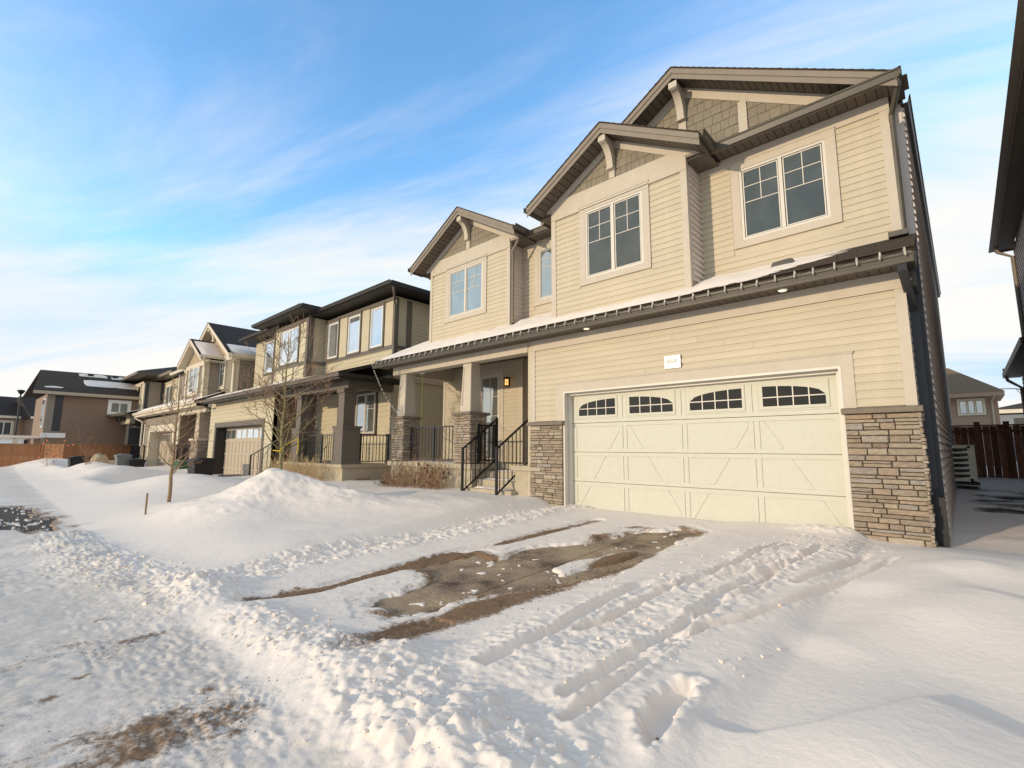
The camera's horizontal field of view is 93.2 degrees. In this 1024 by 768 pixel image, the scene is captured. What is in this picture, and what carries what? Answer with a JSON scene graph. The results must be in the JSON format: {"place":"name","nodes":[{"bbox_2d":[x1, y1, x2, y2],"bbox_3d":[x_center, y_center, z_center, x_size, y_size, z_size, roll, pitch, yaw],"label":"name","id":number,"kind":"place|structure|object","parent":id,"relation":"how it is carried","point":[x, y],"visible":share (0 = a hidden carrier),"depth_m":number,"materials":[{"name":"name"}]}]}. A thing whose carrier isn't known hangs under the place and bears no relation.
{"place":"outdoors","nodes":[
{"label":"outdoors","id":0,"kind":"place"},
{"bbox_2d":[0,507,55,532],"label":"road","id":1,"kind":"structure","parent":0,"point":[8,516],"depth_m":10.56,"materials":[{"name":"grey asphalt"}]},
{"bbox_2d":[0,0,1022,406],"label":"sky","id":2,"kind":"structure","parent":0,"point":[169,169],"materials":[{"name":"blue"}]},
{"bbox_2d":[0,458,1023,767],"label":"snowy ground","id":3,"kind":"structure","parent":0,"point":[890,654],"depth_m":3.65,"materials":[{"name":"white snow"}]},
{"bbox_2d":[0,396,23,454],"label":"distant house","id":4,"kind":"structure","parent":3,"relation":"on","point":[8,413],"depth_m":68.43,"materials":[{"name":"paint"}]},
{"bbox_2d":[0,420,14,434],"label":"window","id":5,"kind":"structure","parent":4,"relation":"in","point":[6,428],"depth_m":67.93,"materials":[{"name":"white glass"}]},
{"bbox_2d":[14,390,24,434],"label":"street lamp","id":6,"kind":"object","parent":3,"relation":"on","point":[20,392],"visible":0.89,"depth_m":45.02,"materials":[{"name":"grey metal"}]},
{"bbox_2d":[0,443,41,466],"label":"stained fence","id":7,"kind":"object","parent":3,"relation":"on","point":[10,454],"visible":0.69,"depth_m":33.44,"materials":[{"name":"orange wood"}]},
{"bbox_2d":[13,396,38,443],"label":"distant house","id":8,"kind":"structure","parent":3,"relation":"on","point":[27,408],"depth_m":68.88,"materials":[{"name":"brown"}]},
{"bbox_2d":[40,444,65,458],"bbox_3d":[-32.232,5.206,33.925,1.720,2.030,0.140,0,-8,5],"label":"stained fence","id":9,"kind":"object","parent":3,"relation":"on","point":[57,452],"visible":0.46,"depth_m":33.98,"materials":[{"name":"orange wood"}]},
{"bbox_2d":[37,434,73,465],"bbox_3d":[-28.424,4.118,30.061,2.517,2.307,1.573,-7,-10,42],"label":"ribboned shrub","id":10,"kind":"object","parent":3,"relation":"on","point":[47,450],"visible":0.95,"depth_m":30.04,"materials":[{"name":"brown plant"}]},
{"bbox_2d":[0,370,144,451],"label":"brown sided house","id":11,"kind":"structure","parent":3,"relation":"on","point":[69,406],"depth_m":41.98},
{"bbox_2d":[40,398,45,427],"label":"window","id":12,"kind":"structure","parent":11,"relation":"in","point":[45,398],"depth_m":40.03,"materials":[{"name":"white glass"}]},
{"bbox_2d":[107,400,131,414],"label":"window","id":13,"kind":"structure","parent":11,"relation":"in","point":[114,407],"depth_m":43.36,"materials":[{"name":"white glass"}]},
{"bbox_2d":[67,456,91,466],"bbox_3d":[-27.001,5.023,30.197,1.380,1.045,1.140,-7,-10,42],"label":"wheelie bin","id":14,"kind":"object","parent":3,"relation":"on","point":[74,460],"visible":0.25,"depth_m":29.69,"materials":[{"name":"black plastic"}]},
{"bbox_2d":[78,430,97,464],"bbox_3d":[-23.162,3.652,26.300,1.448,2.482,1.044,-7,-10,42],"label":"bare shrub tree","id":15,"kind":"object","parent":3,"relation":"on","point":[86,448],"visible":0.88,"depth_m":26.16,"materials":[{"name":"brown plant"}]},
{"bbox_2d":[64,444,130,460],"bbox_3d":[-31.476,5.613,36.895,0.140,2.020,6.054,0,-8,0],"label":"stained fence","id":16,"kind":"object","parent":3,"relation":"on","point":[110,451],"visible":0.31,"depth_m":36.85,"materials":[{"name":"orange wood"}]},
{"bbox_2d":[90,453,108,463],"bbox_3d":[-25.577,5.096,29.981,1.200,1.674,0.953,-7,-10,42],"label":"boulder","id":17,"kind":"object","parent":3,"relation":"on","point":[99,457],"visible":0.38,"depth_m":29.77,"materials":[{"name":"beige stone"}]},
{"bbox_2d":[114,454,132,465],"bbox_3d":[-27.432,5.594,34.102,1.080,1.345,0.940,-7,-10,42],"label":"wheelie bin","id":18,"kind":"object","parent":3,"relation":"on","point":[120,459],"visible":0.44,"depth_m":33.75,"materials":[{"name":"grey plastic"}]},
{"bbox_2d":[125,459,146,466],"bbox_3d":[-26.067,5.746,33.491,1.280,1.095,1.040,-7,-10,42],"label":"wheelie bin","id":19,"kind":"object","parent":3,"relation":"on","point":[136,462],"visible":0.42,"depth_m":33.14,"materials":[{"name":"black plastic"}]},
{"bbox_2d":[144,493,148,514],"bbox_3d":[-7.437,2.484,9.836,0.035,0.520,0.030,-7,-10,42],"label":"marker stake","id":20,"kind":"object","parent":3,"relation":"on","point":[146,503],"visible":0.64,"depth_m":9.83,"materials":[{"name":"beige wood"}]},
{"bbox_2d":[107,367,210,458],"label":"cream slate house","id":21,"kind":"structure","parent":3,"relation":"on","point":[154,384],"depth_m":42.77,"materials":[{"name":"beige"}]},
{"bbox_2d":[137,385,141,404],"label":"window","id":22,"kind":"structure","parent":21,"relation":"in","point":[139,388],"depth_m":44.35,"materials":[{"name":"white glass"}]},
{"bbox_2d":[164,383,173,402],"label":"window","id":23,"kind":"structure","parent":21,"relation":"in","point":[168,387],"depth_m":42.69,"materials":[{"name":"white glass"}]},
{"bbox_2d":[128,368,214,501],"bbox_3d":[-8.119,1.413,11.962,1.687,3.711,2.238,1,-8,-8],"label":"young tree","id":24,"kind":"object","parent":3,"relation":"on","point":[171,473],"visible":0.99,"depth_m":11.77,"materials":[{"name":"beige plant"}]},
{"bbox_2d":[174,460,186,468],"bbox_3d":[-17.540,4.645,26.002,0.830,1.075,0.990,-6,-10,37],"label":"wheelie bin","id":25,"kind":"object","parent":3,"relation":"on","point":[176,464],"visible":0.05,"depth_m":25.67,"materials":[{"name":"green plastic"}]},
{"bbox_2d":[186,458,216,474],"bbox_3d":[-14.171,4.019,22.037,0.830,1.295,0.990,-5,-9,35],"label":"wheelie bin","id":26,"kind":"object","parent":3,"relation":"on","point":[205,466],"visible":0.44,"depth_m":21.82,"materials":[{"name":"black plastic"}]},
{"bbox_2d":[132,322,316,466],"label":"grey gabled house","id":27,"kind":"structure","parent":3,"relation":"on","point":[217,345],"depth_m":28.52,"materials":[{"name":"brown"}]},
{"bbox_2d":[157,432,171,465],"bbox_3d":[-23.556,4.793,33.303,6.200,2.970,0.090,-7,-10,42],"label":"garage door","id":28,"kind":"structure","parent":27,"relation":"in","point":[160,462],"depth_m":34.31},
{"bbox_2d":[187,362,200,396],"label":"window","id":29,"kind":"structure","parent":27,"relation":"in","point":[194,371],"depth_m":28.71,"materials":[{"name":"white glass"}]},
{"bbox_2d":[218,358,226,389],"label":"window","id":30,"kind":"structure","parent":27,"relation":"in","point":[223,368],"depth_m":27.69,"materials":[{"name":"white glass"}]},
{"bbox_2d":[218,474,249,476],"bbox_3d":[-11.609,4.104,20.218,1.530,0.580,0.820,-7,-10,42],"label":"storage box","id":31,"kind":"object","parent":3,"relation":"on","point":[230,475],"visible":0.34,"depth_m":20.05,"materials":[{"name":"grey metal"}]},
{"bbox_2d":[204,314,340,469],"bbox_3d":[-6.240,0.604,13.161,3.232,5.002,3.055,-3,-8,21],"label":"young tree","id":32,"kind":"object","parent":3,"relation":"on","point":[282,445],"visible":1,"depth_m":13.20,"materials":[{"name":"brown plant"}]},
{"bbox_2d":[256,446,329,480],"bbox_3d":[-7.878,2.948,17.457,1.354,1.483,4.627,7,-10,-43],"label":"dry shrub","id":33,"kind":"object","parent":3,"relation":"on","point":[296,467],"visible":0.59,"depth_m":16.83,"materials":[{"name":"brown plant"}]},
{"bbox_2d":[201,279,443,480],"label":"khaki house","id":34,"kind":"structure","parent":3,"relation":"on","point":[364,329],"depth_m":19.08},
{"bbox_2d":[223,426,261,474],"bbox_3d":[-12.734,3.417,23.189,6.150,2.720,0.095,-7,-10,42],"label":"garage door","id":35,"kind":"structure","parent":34,"relation":"in","point":[241,442],"depth_m":23.57,"materials":[{"name":"beige metal"}]},
{"bbox_2d":[263,338,273,375],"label":"window","id":36,"kind":"structure","parent":34,"relation":"in","point":[267,362],"depth_m":25.12,"materials":[{"name":"white glass"}]},
{"bbox_2d":[278,323,300,367],"bbox_3d":[-10.268,-1.741,22.337,2.090,1.802,0.098,-7,-10,42],"label":"window","id":37,"kind":"structure","parent":34,"relation":"in","point":[290,330],"depth_m":22.28,"materials":[{"name":"white glass"}]},
{"bbox_2d":[326,318,340,361],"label":"window","id":38,"kind":"structure","parent":34,"relation":"in","point":[333,339],"depth_m":21.05,"materials":[{"name":"white glass"}]},
{"bbox_2d":[345,310,362,356],"bbox_3d":[-6.474,-2.053,19.860,1.130,1.762,0.098,-7,-10,42],"label":"window","id":39,"kind":"structure","parent":34,"relation":"in","point":[354,322],"depth_m":19.86,"materials":[{"name":"white glass"}]},
{"bbox_2d":[354,391,377,435],"bbox_3d":[-5.637,1.126,18.634,1.580,1.722,0.098,-7,-10,42],"label":"window","id":40,"kind":"structure","parent":34,"relation":"in","point":[366,406],"depth_m":18.56,"materials":[{"name":"white glass"}]},
{"bbox_2d":[368,302,385,350],"bbox_3d":[-5.217,-2.202,18.703,1.060,1.762,0.098,-7,-10,42],"label":"window","id":41,"kind":"structure","parent":34,"relation":"in","point":[377,312],"depth_m":18.70,"materials":[{"name":"white glass"}]},
{"bbox_2d":[6,523,692,766],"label":"mud crumbs","id":42,"kind":"object","parent":3,"relation":"on","point":[429,618],"visible":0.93,"depth_m":4.60,"materials":[{"name":"brown soil"}]},
{"bbox_2d":[373,457,424,487],"bbox_3d":[-3.069,2.541,13.560,1.836,1.004,1.241,-7,-10,42],"label":"dry shrub","id":43,"kind":"object","parent":3,"relation":"on","point":[397,479],"visible":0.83,"depth_m":13.54,"materials":[{"name":"brown plant"}]},
{"bbox_2d":[402,450,453,489],"bbox_3d":[-1.952,2.349,12.817,1.869,1.197,1.558,-7,-10,42],"label":"dry shrub","id":44,"kind":"object","parent":3,"relation":"on","point":[431,479],"visible":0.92,"depth_m":12.65,"materials":[{"name":"brown plant"}]},
{"bbox_2d":[47,504,852,767],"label":"snow clods","id":45,"kind":"object","parent":3,"relation":"on","point":[506,717],"visible":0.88,"depth_m":4.01,"materials":[{"name":"white snow"}]},
{"bbox_2d":[372,66,956,547],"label":"beige house","id":46,"kind":"structure","parent":3,"relation":"on","point":[820,396],"depth_m":8.79,"materials":[{"name":"plastic"}]},
{"bbox_2d":[420,373,424,423],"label":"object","id":47,"kind":"object","parent":46,"relation":"hanging from","point":[422,394],"visible":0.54,"depth_m":14.43,"materials":[{"name":"beige wood"}]},
{"bbox_2d":[445,253,486,323],"bbox_3d":[-1.327,-2.709,13.945,1.770,1.682,0.098,-7,-10,42],"label":"window","id":48,"kind":"structure","parent":46,"relation":"in","point":[466,284],"depth_m":13.90,"materials":[{"name":"clear glass"}]},
{"bbox_2d":[481,375,498,460],"bbox_3d":[-0.679,1.052,15.063,0.820,2.630,0.075,-7,-10,42],"label":"front door","id":49,"kind":"structure","parent":46,"relation":"in","point":[489,384],"depth_m":15.06,"materials":[{"name":"white glass"}]},
{"bbox_2d":[533,239,551,306],"bbox_3d":[0.982,-2.906,12.499,1.040,1.672,0.098,-7,-10,42],"label":"window","id":50,"kind":"structure","parent":46,"relation":"in","point":[542,251],"depth_m":12.65,"materials":[{"name":"beige glass"}]},
{"bbox_2d":[578,180,651,286],"bbox_3d":[2.103,-3.066,10.025,1.670,1.802,0.098,-7,-10,42],"label":"window","id":51,"kind":"structure","parent":46,"relation":"in","point":[615,232],"depth_m":9.97,"materials":[{"name":"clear glass"}]},
{"bbox_2d":[372,247,906,365],"bbox_3d":[0.390,-1.166,10.603,12.868,0.130,0.070,-7,-10,42],"label":"light string","id":52,"kind":"object","parent":46,"relation":"attached to","point":[904,252],"visible":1,"depth_m":8.80,"materials":[{"name":"white plastic"}]},
{"bbox_2d":[573,374,848,526],"bbox_3d":[3.104,1.247,8.734,4.850,2.500,0.072,-7,-10,42],"label":"garage door","id":53,"kind":"structure","parent":46,"relation":"in","point":[770,450],"depth_m":8.31,"materials":[{"name":"beige metal"}]},
{"bbox_2d":[729,126,842,249],"bbox_3d":[4.715,-3.350,8.445,1.680,1.652,0.098,-7,-10,42],"label":"window","id":54,"kind":"structure","parent":46,"relation":"in","point":[779,192],"depth_m":8.38,"materials":[{"name":"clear glass"}]},
{"bbox_2d":[950,445,980,484],"bbox_3d":[11.302,2.133,12.173,0.622,1.180,1.118,-7,-10,42],"label":"heat pump","id":55,"kind":"object","parent":46,"relation":"attached to","point":[964,462],"visible":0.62,"depth_m":11.84,"materials":[{"name":"beige metal"}]},
{"bbox_2d":[946,368,1004,465],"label":"mushroom stucco house","id":56,"kind":"structure","parent":3,"relation":"on","point":[972,400],"depth_m":26.30,"materials":[{"name":"beige paint"}]},
{"bbox_2d":[956,398,986,415],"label":"window","id":57,"kind":"structure","parent":56,"relation":"in","point":[963,403],"depth_m":26.37,"materials":[{"name":"white glass"}]},
{"bbox_2d":[951,421,1023,478],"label":"wooden fence","id":58,"kind":"object","parent":3,"relation":"on","point":[1005,431],"visible":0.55,"depth_m":14.68,"materials":[{"name":"red wood"}]},
{"bbox_2d":[988,0,1023,415],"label":"dark sided house","id":59,"kind":"structure","parent":3,"relation":"on","point":[1007,227],"depth_m":10.93,"materials":[{"name":"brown concrete"}]},
{"bbox_2d":[999,403,1023,460],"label":"blue grey house","id":60,"kind":"structure","parent":3,"relation":"on","point":[1012,414],"depth_m":39.17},
{"bbox_2d":[1014,418,1023,453],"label":"window","id":61,"kind":"structure","parent":60,"relation":"in","point":[1016,420],"depth_m":38.89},
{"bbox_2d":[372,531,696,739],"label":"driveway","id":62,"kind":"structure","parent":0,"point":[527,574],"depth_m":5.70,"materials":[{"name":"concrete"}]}
]}

